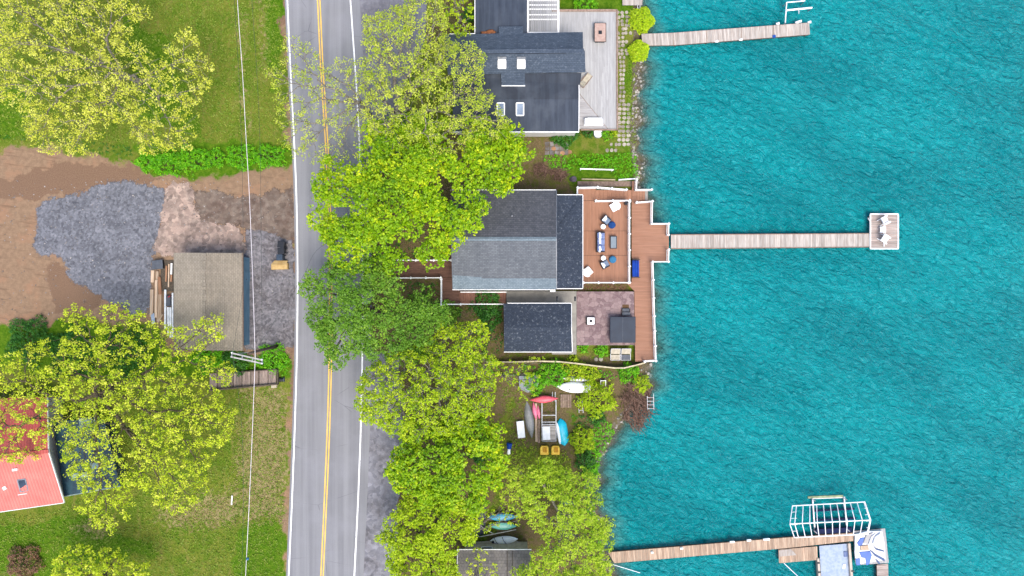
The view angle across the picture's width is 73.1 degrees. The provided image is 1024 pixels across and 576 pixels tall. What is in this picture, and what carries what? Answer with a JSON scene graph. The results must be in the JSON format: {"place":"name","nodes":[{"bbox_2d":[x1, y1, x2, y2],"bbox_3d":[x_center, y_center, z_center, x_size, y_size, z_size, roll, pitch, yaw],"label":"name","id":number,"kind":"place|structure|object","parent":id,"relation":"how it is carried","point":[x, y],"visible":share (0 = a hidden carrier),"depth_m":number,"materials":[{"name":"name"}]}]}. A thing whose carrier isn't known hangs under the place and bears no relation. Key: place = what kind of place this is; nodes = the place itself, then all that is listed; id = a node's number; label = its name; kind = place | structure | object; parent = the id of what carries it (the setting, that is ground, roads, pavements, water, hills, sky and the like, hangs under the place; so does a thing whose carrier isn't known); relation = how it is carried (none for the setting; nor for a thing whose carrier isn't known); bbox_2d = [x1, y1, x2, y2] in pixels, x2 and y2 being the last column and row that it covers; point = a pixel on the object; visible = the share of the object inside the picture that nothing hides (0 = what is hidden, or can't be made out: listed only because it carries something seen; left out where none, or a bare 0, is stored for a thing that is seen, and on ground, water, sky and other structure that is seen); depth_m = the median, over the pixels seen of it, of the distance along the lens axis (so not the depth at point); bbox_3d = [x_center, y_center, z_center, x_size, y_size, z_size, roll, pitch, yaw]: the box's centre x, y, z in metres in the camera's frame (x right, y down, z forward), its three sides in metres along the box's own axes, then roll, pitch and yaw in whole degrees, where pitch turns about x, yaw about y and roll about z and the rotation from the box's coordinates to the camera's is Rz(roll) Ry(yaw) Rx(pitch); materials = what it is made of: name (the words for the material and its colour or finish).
{"place":"outdoors","nodes":[
{"label":"outdoors","id":0,"kind":"place"},
{"bbox_2d":[193,185,294,243],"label":"driveway dirt","id":1,"kind":"structure","parent":0,"point":[267,208],"depth_m":71.99,"materials":[{"name":"soil"}]},
{"bbox_2d":[285,0,371,575],"bbox_3d":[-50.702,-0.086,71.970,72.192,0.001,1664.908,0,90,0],"label":"road","id":2,"kind":"structure","parent":0,"point":[310,454],"depth_m":71.97,"materials":[{"name":"asphalt"}]},
{"bbox_2d":[287,0,297,575],"bbox_3d":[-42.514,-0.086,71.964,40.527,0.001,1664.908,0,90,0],"label":"road marking","id":3,"kind":"object","parent":2,"relation":"on","point":[297,297],"visible":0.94,"depth_m":71.96,"materials":[{"name":"white paint"}]},
{"bbox_2d":[317,0,329,575],"bbox_3d":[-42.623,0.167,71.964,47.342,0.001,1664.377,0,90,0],"label":"road marking","id":4,"kind":"object","parent":2,"relation":"on","point":[329,303],"visible":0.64,"depth_m":71.96,"materials":[{"name":"yellow paint"}]},
{"bbox_2d":[319,0,331,575],"bbox_3d":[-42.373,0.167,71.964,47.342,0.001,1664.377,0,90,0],"label":"road marking","id":5,"kind":"object","parent":2,"relation":"on","point":[331,331],"visible":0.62,"depth_m":71.96,"materials":[{"name":"yellow paint"}]},
{"bbox_2d":[350,0,362,575],"bbox_3d":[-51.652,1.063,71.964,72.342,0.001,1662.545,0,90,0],"label":"road marking","id":6,"kind":"object","parent":2,"relation":"on","point":[362,297],"visible":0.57,"depth_m":71.96,"materials":[{"name":"white paint"}]},
{"bbox_2d":[0,0,658,575],"bbox_3d":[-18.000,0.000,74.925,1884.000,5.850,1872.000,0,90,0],"label":"ground","id":7,"kind":"structure","parent":0,"point":[26,280],"depth_m":72.00,"materials":[{"name":"plant"}]},
{"bbox_2d":[5,544,45,575],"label":"bush","id":8,"kind":"object","parent":7,"relation":"on","point":[18,571],"visible":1,"depth_m":71.19,"materials":[{"name":"brown plant"}]},
{"bbox_2d":[3,313,58,368],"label":"bush","id":9,"kind":"object","parent":7,"relation":"on","point":[14,337],"visible":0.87,"depth_m":71.41,"materials":[{"name":"green plant"}]},
{"bbox_2d":[0,397,64,511],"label":"red roof house","id":10,"kind":"structure","parent":7,"relation":"on","point":[30,483],"depth_m":68.58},
{"bbox_2d":[44,323,103,380],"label":"bush","id":11,"kind":"object","parent":7,"relation":"on","point":[54,351],"visible":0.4,"depth_m":71.35,"materials":[{"name":"green plant"}]},
{"bbox_2d":[53,416,126,496],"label":"lean to","id":12,"kind":"object","parent":7,"relation":"on","point":[70,486],"visible":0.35,"depth_m":69.97,"materials":[{"name":"metal"}]},
{"bbox_2d":[32,179,164,315],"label":"gravel lot","id":13,"kind":"structure","parent":7,"relation":"on","point":[132,272],"depth_m":71.99,"materials":[{"name":"gravel"}]},
{"bbox_2d":[1,177,291,319],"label":"loose stones","id":14,"kind":"object","parent":13,"relation":"on","point":[131,241],"visible":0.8,"depth_m":71.96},
{"bbox_2d":[161,261,173,290],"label":"dark plank bed","id":15,"kind":"object","parent":13,"relation":"on","point":[164,284],"visible":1,"depth_m":71.85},
{"bbox_2d":[51,543,150,575],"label":"maple tree","id":16,"kind":"object","parent":7,"relation":"on","point":[90,565],"visible":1,"depth_m":67.48,"materials":[{"name":"green plant"}]},
{"bbox_2d":[0,0,214,156],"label":"maple tree","id":17,"kind":"object","parent":7,"relation":"on","point":[117,70],"visible":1,"depth_m":64.85,"materials":[{"name":"green plant"}]},
{"bbox_2d":[0,300,238,535],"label":"maple tree","id":18,"kind":"object","parent":7,"relation":"on","point":[105,394],"visible":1,"depth_m":65.34,"materials":[{"name":"green plant"}]},
{"bbox_2d":[101,326,153,379],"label":"bush","id":19,"kind":"object","parent":7,"relation":"on","point":[125,366],"visible":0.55,"depth_m":71.42,"materials":[{"name":"green plant"}]},
{"bbox_2d":[0,386,286,575],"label":"grass","id":20,"kind":"structure","parent":7,"relation":"on","point":[202,507],"depth_m":71.94,"materials":[{"name":"plant"}]},
{"bbox_2d":[0,0,286,144],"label":"grass","id":21,"kind":"structure","parent":7,"relation":"on","point":[180,83],"depth_m":71.94,"materials":[{"name":"plant"}]},
{"bbox_2d":[131,151,161,173],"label":"weed clump","id":22,"kind":"object","parent":7,"relation":"on","point":[142,163],"visible":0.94,"depth_m":71.53,"materials":[{"name":"green plant"}]},
{"bbox_2d":[147,147,190,177],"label":"weed clump","id":23,"kind":"object","parent":7,"relation":"on","point":[171,159],"visible":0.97,"depth_m":71.35,"materials":[{"name":"green plant"}]},
{"bbox_2d":[174,144,212,175],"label":"weed clump","id":24,"kind":"object","parent":7,"relation":"on","point":[194,159],"visible":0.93,"depth_m":71.33,"materials":[{"name":"green plant"}]},
{"bbox_2d":[152,180,246,256],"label":"crushed stone","id":25,"kind":"object","parent":7,"relation":"on","point":[182,238],"visible":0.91,"depth_m":71.99,"materials":[{"name":"gravel"}]},
{"bbox_2d":[190,350,223,374],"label":"bush","id":26,"kind":"object","parent":7,"relation":"on","point":[219,354],"visible":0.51,"depth_m":71.50,"materials":[{"name":"green plant"}]},
{"bbox_2d":[174,253,249,350],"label":"shed","id":27,"kind":"structure","parent":7,"relation":"on","point":[206,284],"depth_m":69.13,"materials":[{"name":"grey"}]},
{"bbox_2d":[204,147,227,168],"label":"weed clump","id":28,"kind":"object","parent":7,"relation":"on","point":[216,158],"visible":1,"depth_m":71.54,"materials":[{"name":"green plant"}]},
{"bbox_2d":[222,351,251,376],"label":"bush","id":29,"kind":"object","parent":7,"relation":"on","point":[241,366],"visible":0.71,"depth_m":71.51,"materials":[{"name":"green plant"}]},
{"bbox_2d":[223,144,261,171],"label":"weed clump","id":30,"kind":"object","parent":7,"relation":"on","point":[239,157],"visible":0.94,"depth_m":71.45,"materials":[{"name":"green plant"}]},
{"bbox_2d":[209,368,278,390],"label":"timber steps","id":31,"kind":"structure","parent":7,"relation":"on","point":[263,377],"depth_m":71.63,"materials":[{"name":"brown wood"}]},
{"bbox_2d":[249,143,287,168],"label":"weed clump","id":32,"kind":"object","parent":7,"relation":"on","point":[266,154],"visible":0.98,"depth_m":71.40,"materials":[{"name":"green plant"}]},
{"bbox_2d":[244,228,294,349],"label":"gravel yard","id":33,"kind":"structure","parent":7,"relation":"on","point":[281,328],"depth_m":71.99,"materials":[{"name":"gravel"}]},
{"bbox_2d":[231,345,278,363],"bbox_3d":[-24.664,6.324,68.050,3.125,7.903,0.989,12,90,0],"label":"utility pole","id":34,"kind":"object","parent":33,"relation":"on","point":[261,350],"visible":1,"depth_m":64.55,"materials":[{"name":"wood"}]},
{"bbox_2d":[237,0,254,343],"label":"overhead wire","id":35,"kind":"object","parent":34,"relation":"attached to","point":[248,175],"visible":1,"depth_m":65.46,"materials":[{"name":"metal"}]},
{"bbox_2d":[255,342,290,377],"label":"bush","id":36,"kind":"object","parent":7,"relation":"on","point":[280,356],"visible":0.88,"depth_m":71.46,"materials":[{"name":"green plant"}]},
{"bbox_2d":[262,33,372,166],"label":"roadside tree","id":37,"kind":"object","parent":7,"relation":"on","point":[349,99],"visible":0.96,"depth_m":65.59,"materials":[{"name":"green plant"}]},
{"bbox_2d":[297,249,453,371],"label":"ash tree","id":38,"kind":"object","parent":7,"relation":"on","point":[326,324],"visible":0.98,"depth_m":65.25,"materials":[{"name":"green plant"}]},
{"bbox_2d":[363,350,404,575],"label":"road shoulder","id":39,"kind":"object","parent":7,"relation":"on","point":[382,498],"visible":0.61,"depth_m":71.99},
{"bbox_2d":[306,112,535,277],"bbox_3d":[-8.705,-8.915,66.696,22.084,10.708,16.026,0,90,0],"label":"broad maple tree","id":40,"kind":"object","parent":7,"relation":"on","point":[407,178],"visible":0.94,"depth_m":63.92,"materials":[{"name":"green plant"}]},
{"bbox_2d":[394,232,458,303],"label":"entry walkway","id":41,"kind":"structure","parent":7,"relation":"on","point":[416,268],"depth_m":71.85,"materials":[{"name":"wood"}]},
{"bbox_2d":[353,319,501,446],"bbox_3d":[-8.077,9.033,66.995,14.225,10.111,12.176,0,90,0],"label":"birch tree","id":42,"kind":"object","parent":7,"relation":"on","point":[438,370],"visible":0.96,"depth_m":64.80,"materials":[{"name":"green plant"}]},
{"bbox_2d":[374,486,483,575],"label":"maple tree","id":43,"kind":"object","parent":7,"relation":"on","point":[433,544],"visible":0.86,"depth_m":66.18,"materials":[{"name":"green plant"}]},
{"bbox_2d":[357,0,510,191],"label":"roadside tree","id":44,"kind":"object","parent":7,"relation":"on","point":[402,107],"visible":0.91,"depth_m":63.46,"materials":[{"name":"green plant"}]},
{"bbox_2d":[383,401,510,517],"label":"broad maple tree","id":45,"kind":"object","parent":7,"relation":"on","point":[403,470],"visible":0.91,"depth_m":65.25,"materials":[{"name":"green plant"}]},
{"bbox_2d":[437,299,462,324],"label":"bush","id":46,"kind":"object","parent":7,"relation":"on","point":[452,310],"visible":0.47,"depth_m":71.47,"materials":[{"name":"green plant"}]},
{"bbox_2d":[399,282,502,358],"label":"ground cover","id":47,"kind":"object","parent":7,"relation":"on","point":[460,317],"visible":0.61,"depth_m":72.29,"materials":[{"name":"green plant"}]},
{"bbox_2d":[438,0,475,37],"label":"roadside tree","id":48,"kind":"object","parent":7,"relation":"on","point":[460,21],"visible":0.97,"depth_m":67.76,"materials":[{"name":"green plant"}]},
{"bbox_2d":[466,547,497,575],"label":"young tree","id":49,"kind":"object","parent":7,"relation":"on","point":[470,572],"visible":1,"depth_m":68.38,"materials":[{"name":"green plant"}]},
{"bbox_2d":[459,291,505,304],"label":"entry stairs","id":50,"kind":"structure","parent":7,"relation":"on","point":[470,296],"depth_m":72.21,"materials":[{"name":"white paint"}]},
{"bbox_2d":[468,290,502,325],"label":"bush","id":51,"kind":"object","parent":7,"relation":"on","point":[490,299],"visible":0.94,"depth_m":72.15,"materials":[{"name":"green plant"}]},
{"bbox_2d":[480,309,500,331],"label":"bush","id":52,"kind":"object","parent":7,"relation":"on","point":[495,321],"visible":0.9,"depth_m":72.39,"materials":[{"name":"green plant"}]},
{"bbox_2d":[457,542,531,575],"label":"shed","id":53,"kind":"object","parent":7,"relation":"on","point":[505,557],"visible":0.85,"depth_m":70.20,"materials":[{"name":"beige wood"}]},
{"bbox_2d":[473,495,522,532],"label":"young tree","id":54,"kind":"object","parent":7,"relation":"on","point":[495,523],"visible":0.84,"depth_m":68.92,"materials":[{"name":"green plant"}]},
{"bbox_2d":[445,0,585,136],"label":"neighbour house","id":55,"kind":"structure","parent":7,"relation":"on","point":[532,81],"depth_m":69.04,"materials":[{"name":"grey"}]},
{"bbox_2d":[450,190,582,291],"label":"lake house","id":56,"kind":"structure","parent":7,"relation":"on","point":[527,240],"depth_m":68.21,"materials":[{"name":"grey"}]},
{"bbox_2d":[498,356,544,400],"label":"young tree","id":57,"kind":"object","parent":7,"relation":"on","point":[504,375],"visible":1,"depth_m":70.10,"materials":[{"name":"green plant"}]},
{"bbox_2d":[524,401,533,437],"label":"canoe","id":58,"kind":"object","parent":7,"relation":"on","point":[529,418],"visible":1,"depth_m":73.23,"materials":[{"name":"metal"}]},
{"bbox_2d":[491,386,570,509],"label":"grass","id":59,"kind":"structure","parent":7,"relation":"on","point":[504,496],"depth_m":73.42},
{"bbox_2d":[524,370,548,396],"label":"bush","id":60,"kind":"object","parent":7,"relation":"on","point":[538,381],"visible":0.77,"depth_m":72.81,"materials":[{"name":"green plant"}]},
{"bbox_2d":[506,291,575,353],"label":"concrete landing","id":61,"kind":"object","parent":7,"relation":"on","point":[534,297],"visible":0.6,"depth_m":73.00,"materials":[{"name":"concrete"}]},
{"bbox_2d":[504,303,572,351],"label":"outbuilding","id":62,"kind":"structure","parent":61,"relation":"on","point":[537,327],"depth_m":70.20,"materials":[{"name":"grey"}]},
{"bbox_2d":[539,358,569,388],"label":"bush","id":63,"kind":"object","parent":7,"relation":"on","point":[552,381],"visible":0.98,"depth_m":72.72,"materials":[{"name":"green plant"}]},
{"bbox_2d":[545,142,567,154],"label":"flagstone patch","id":64,"kind":"object","parent":7,"relation":"on","point":[559,147],"visible":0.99,"depth_m":73.45,"materials":[{"name":"stone"}]},
{"bbox_2d":[499,457,615,575],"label":"shore tree","id":65,"kind":"object","parent":7,"relation":"on","point":[543,473],"visible":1,"depth_m":66.20,"materials":[{"name":"green plant"}]},
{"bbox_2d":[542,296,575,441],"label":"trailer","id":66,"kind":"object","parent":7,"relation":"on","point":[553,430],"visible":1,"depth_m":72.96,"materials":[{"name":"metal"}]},
{"bbox_2d":[557,418,568,445],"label":"pedal boat","id":67,"kind":"object","parent":7,"relation":"on","point":[562,432],"visible":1,"depth_m":73.16,"materials":[{"name":"plastic"}]},
{"bbox_2d":[550,133,580,149],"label":"bush","id":68,"kind":"object","parent":7,"relation":"on","point":[563,142],"visible":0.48,"depth_m":73.02,"materials":[{"name":"green plant"}]},
{"bbox_2d":[486,360,644,368],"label":"garden edging","id":69,"kind":"object","parent":7,"relation":"on","point":[636,364],"visible":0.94,"depth_m":72.51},
{"bbox_2d":[557,382,589,392],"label":"rowing boat","id":70,"kind":"object","parent":7,"relation":"on","point":[574,387],"visible":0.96,"depth_m":73.02,"materials":[{"name":"white plastic"}]},
{"bbox_2d":[560,354,587,382],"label":"bush","id":71,"kind":"object","parent":7,"relation":"on","point":[573,369],"visible":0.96,"depth_m":72.94,"materials":[{"name":"green plant"}]},
{"bbox_2d":[567,424,594,453],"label":"bush","id":72,"kind":"object","parent":7,"relation":"on","point":[586,444],"visible":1,"depth_m":72.56,"materials":[{"name":"green plant"}]},
{"bbox_2d":[552,9,617,130],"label":"grey deck","id":73,"kind":"structure","parent":7,"relation":"on","point":[598,95],"depth_m":72.40,"materials":[{"name":"wood"}]},
{"bbox_2d":[527,0,558,32],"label":"pergola","id":74,"kind":"object","parent":73,"relation":"on","point":[538,16],"visible":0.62,"depth_m":69.43,"materials":[{"name":"white paint"}]},
{"bbox_2d":[594,23,605,42],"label":"fire table","id":75,"kind":"object","parent":73,"relation":"on","point":[599,32],"visible":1,"depth_m":71.77,"materials":[{"name":"stone"}]},
{"bbox_2d":[574,450,595,471],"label":"bush","id":76,"kind":"object","parent":7,"relation":"on","point":[588,459],"visible":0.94,"depth_m":72.97,"materials":[{"name":"green plant"}]},
{"bbox_2d":[581,365,601,382],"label":"bush","id":77,"kind":"object","parent":7,"relation":"on","point":[585,371],"visible":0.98,"depth_m":72.92,"materials":[{"name":"green plant"}]},
{"bbox_2d":[543,152,639,178],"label":"ground cover","id":78,"kind":"object","parent":7,"relation":"on","point":[592,161],"visible":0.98,"depth_m":73.29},
{"bbox_2d":[573,379,617,418],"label":"bush","id":79,"kind":"object","parent":7,"relation":"on","point":[587,406],"visible":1,"depth_m":72.43,"materials":[{"name":"green plant"}]},
{"bbox_2d":[582,419,614,542],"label":"ground cover","id":80,"kind":"object","parent":7,"relation":"on","point":[598,443],"visible":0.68,"depth_m":73.37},
{"bbox_2d":[576,189,628,281],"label":"deck","id":81,"kind":"structure","parent":7,"relation":"on","point":[594,213],"depth_m":71.80,"materials":[{"name":"brown"}]},
{"bbox_2d":[596,232,604,251],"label":"sofa","id":82,"kind":"object","parent":81,"relation":"on","point":[600,241],"visible":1,"depth_m":71.31,"materials":[{"name":"fabric"}]},
{"bbox_2d":[596,190,631,199],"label":"deck stairs","id":83,"kind":"structure","parent":81,"relation":"attached to","point":[612,194],"depth_m":72.35,"materials":[{"name":"brown"}]},
{"bbox_2d":[577,178,634,186],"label":"planter edge","id":84,"kind":"object","parent":7,"relation":"on","point":[611,183],"visible":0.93,"depth_m":73.35,"materials":[{"name":"white paint"}]},
{"bbox_2d":[606,11,631,151],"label":"stone path","id":85,"kind":"structure","parent":7,"relation":"on","point":[624,92],"depth_m":73.44,"materials":[{"name":"stone"}]},
{"bbox_2d":[586,61,657,570],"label":"shore stones","id":86,"kind":"object","parent":7,"relation":"on","point":[633,151],"visible":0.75,"depth_m":73.91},
{"bbox_2d":[618,361,639,383],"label":"bush","id":87,"kind":"object","parent":7,"relation":"on","point":[632,371],"visible":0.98,"depth_m":73.01,"materials":[{"name":"green plant"}]},
{"bbox_2d":[625,61,636,148],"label":"grass","id":88,"kind":"structure","parent":7,"relation":"on","point":[627,70],"depth_m":73.49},
{"bbox_2d":[615,376,660,434],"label":"brush pile","id":89,"kind":"object","parent":7,"relation":"on","point":[638,417],"visible":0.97,"depth_m":73.47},
{"bbox_2d":[627,39,649,62],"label":"round shrub","id":90,"kind":"object","parent":7,"relation":"on","point":[637,45],"visible":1,"depth_m":72.87,"materials":[{"name":"green plant"}]},
{"bbox_2d":[628,6,655,34],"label":"round shrub","id":91,"kind":"object","parent":7,"relation":"on","point":[649,20],"visible":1,"depth_m":73.00,"materials":[{"name":"green plant"}]},
{"bbox_2d":[632,374,652,395],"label":"bush","id":92,"kind":"object","parent":7,"relation":"on","point":[644,383],"visible":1,"depth_m":73.02,"materials":[{"name":"green plant"}]},
{"bbox_2d":[627,181,668,361],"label":"deck","id":93,"kind":"structure","parent":7,"relation":"on","point":[650,243],"depth_m":72.90,"materials":[{"name":"brown"}]},
{"bbox_2d":[643,249,669,362],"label":"deck railing","id":94,"kind":"object","parent":93,"relation":"on","point":[653,301],"visible":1,"depth_m":71.89,"materials":[{"name":"white paint"}]},
{"bbox_2d":[360,0,426,174],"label":"driveway","id":95,"kind":"structure","parent":0,"point":[369,7],"depth_m":71.99,"materials":[{"name":"asphalt"}]},
{"bbox_2d":[576,291,634,344],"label":"patio","id":96,"kind":"structure","parent":0,"point":[602,307],"depth_m":72.99,"materials":[{"name":"stone"}]},
{"bbox_2d":[610,317,635,342],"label":"hot tub","id":97,"kind":"object","parent":96,"relation":"on","point":[622,329],"visible":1,"depth_m":72.06,"materials":[{"name":"grey plastic"}]},
{"bbox_2d":[598,0,1023,575],"bbox_3d":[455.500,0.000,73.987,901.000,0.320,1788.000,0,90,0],"label":"lake water","id":98,"kind":"structure","parent":0,"point":[886,386],"depth_m":74.00,"materials":[{"name":"liquid"}]},
{"bbox_2d":[642,20,810,46],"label":"dock","id":99,"kind":"object","parent":98,"relation":"in","point":[796,29],"visible":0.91,"depth_m":73.35,"materials":[{"name":"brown wood"}]},
{"bbox_2d":[608,532,853,562],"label":"dock","id":100,"kind":"object","parent":98,"relation":"in","point":[747,545],"visible":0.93,"depth_m":73.35,"materials":[{"name":"beige wood"}]},
{"bbox_2d":[671,233,868,248],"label":"dock","id":101,"kind":"object","parent":98,"relation":"in","point":[772,240],"visible":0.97,"depth_m":73.35,"materials":[{"name":"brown wood"}]},
{"bbox_2d":[778,546,817,562],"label":"dock","id":102,"kind":"object","parent":98,"relation":"in","point":[799,554],"visible":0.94,"depth_m":73.37,"materials":[{"name":"beige wood"}]},
{"bbox_2d":[789,495,870,537],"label":"lift","id":103,"kind":"object","parent":98,"relation":"in","point":[832,530],"visible":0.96,"depth_m":70.79,"materials":[{"name":"metal"}]},
{"bbox_2d":[816,542,853,575],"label":"pontoon boat","id":104,"kind":"object","parent":98,"relation":"on","point":[835,559],"visible":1,"depth_m":73.55,"materials":[{"name":"plastic"}]},
{"bbox_2d":[853,528,888,564],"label":"dock","id":105,"kind":"object","parent":98,"relation":"in","point":[885,541],"visible":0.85,"depth_m":73.33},
{"bbox_2d":[854,530,884,564],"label":"inflatable float","id":106,"kind":"object","parent":105,"relation":"on","point":[869,547],"visible":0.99,"depth_m":73.02,"materials":[{"name":"white plastic"}]},
{"bbox_2d":[868,213,898,248],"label":"dock","id":107,"kind":"object","parent":98,"relation":"in","point":[892,230],"visible":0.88,"depth_m":73.30,"materials":[{"name":"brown wood"}]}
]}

